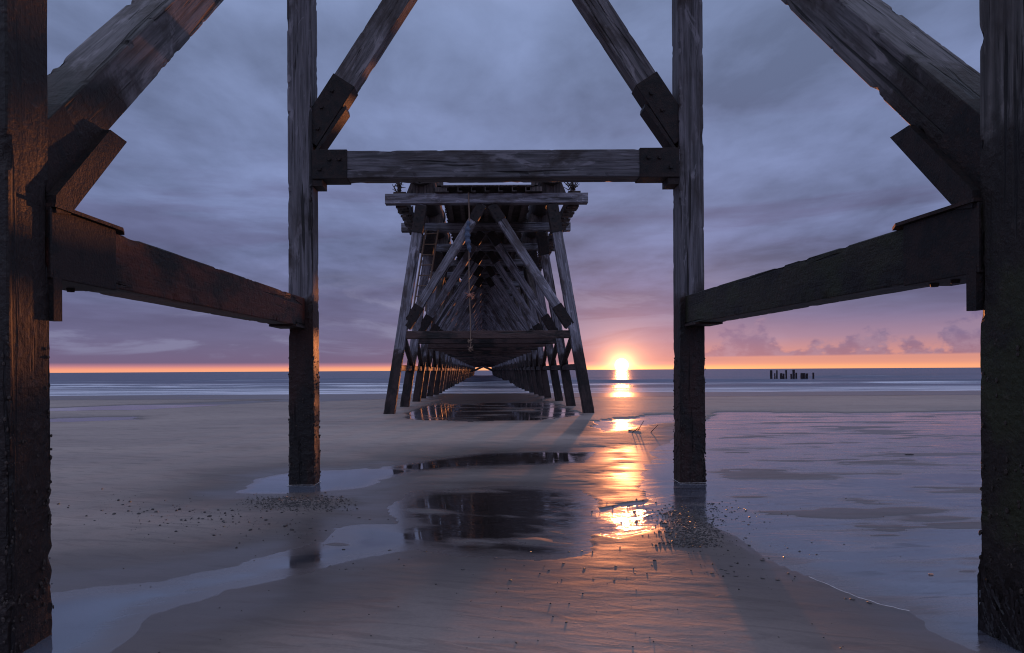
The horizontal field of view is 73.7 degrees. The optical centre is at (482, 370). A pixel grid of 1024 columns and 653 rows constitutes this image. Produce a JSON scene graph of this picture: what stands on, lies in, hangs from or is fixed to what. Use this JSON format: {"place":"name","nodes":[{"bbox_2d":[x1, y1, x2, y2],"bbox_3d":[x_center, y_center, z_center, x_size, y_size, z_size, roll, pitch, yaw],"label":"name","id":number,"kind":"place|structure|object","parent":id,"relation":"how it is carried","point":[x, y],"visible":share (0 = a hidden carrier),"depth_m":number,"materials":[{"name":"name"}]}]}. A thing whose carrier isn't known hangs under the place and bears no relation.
{"place":"outdoors","nodes":[
{"label":"outdoors","id":0,"kind":"place"},
{"bbox_2d":[48,390,981,652],"bbox_3d":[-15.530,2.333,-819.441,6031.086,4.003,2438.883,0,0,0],"label":"beach sand","id":1,"kind":"structure","parent":0,"point":[222,451],"depth_m":5.98,"materials":[{"name":"sand"}]},
{"bbox_2d":[53,488,336,547],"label":"gravel","id":2,"kind":"structure","parent":1,"relation":"on","point":[223,521],"depth_m":6.86,"materials":[{"name":"grey gravel"}]},
{"bbox_2d":[236,492,357,515],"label":"gravel","id":3,"kind":"structure","parent":1,"relation":"on","point":[294,498],"depth_m":7.71,"materials":[{"name":"grey gravel"}]},
{"bbox_2d":[383,182,593,413],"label":"pier","id":4,"kind":"structure","parent":1,"relation":"on","point":[516,328],"depth_m":27.85,"materials":[{"name":"brown wood"}]},
{"bbox_2d":[464,193,474,351],"bbox_3d":[-0.450,-3.328,23.130,0.333,5.401,0.213,0,0,0],"label":"rope","id":5,"kind":"object","parent":4,"relation":"hanging from","point":[467,235],"visible":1,"depth_m":23.12,"materials":[{"name":"fabric"}]},
{"bbox_2d":[103,493,883,652],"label":"worm casts","id":6,"kind":"object","parent":1,"relation":"on","point":[456,593],"visible":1,"depth_m":4.63,"materials":[{"name":"sand"}]},
{"bbox_2d":[0,0,1023,652],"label":"timber trestle","id":7,"kind":"object","parent":1,"relation":"on","point":[958,140],"visible":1,"depth_m":4.51,"materials":[{"name":"brown wood"}]},
{"bbox_2d":[23,403,1021,652],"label":"pool water","id":8,"kind":"structure","parent":1,"relation":"on","point":[942,601],"depth_m":6.98,"materials":[{"name":"liquid"}]},
{"bbox_2d":[810,577,908,610],"bbox_3d":[2.453,1.482,4.547,0.085,0.007,0.755,0,0,-22],"label":"foam","id":9,"kind":"object","parent":8,"relation":"on","point":[858,597],"visible":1,"depth_m":4.46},
{"bbox_2d":[50,367,980,395],"bbox_3d":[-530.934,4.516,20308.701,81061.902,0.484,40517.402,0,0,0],"label":"sea water","id":10,"kind":"structure","parent":0,"point":[488,381],"depth_m":91.45,"materials":[{"name":"liquid"}]},
{"bbox_2d":[47,0,983,372],"label":"sky","id":11,"kind":"structure","parent":0,"point":[801,161],"materials":[{"name":"blue"}]},
{"bbox_2d":[591,492,800,547],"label":"gravel","id":12,"kind":"structure","parent":0,"point":[686,527],"depth_m":6.41,"materials":[{"name":"grey gravel"}]},
{"bbox_2d":[646,530,900,589],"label":"gravel","id":13,"kind":"structure","parent":0,"point":[741,553],"depth_m":5.49,"materials":[{"name":"grey gravel"}]}
]}

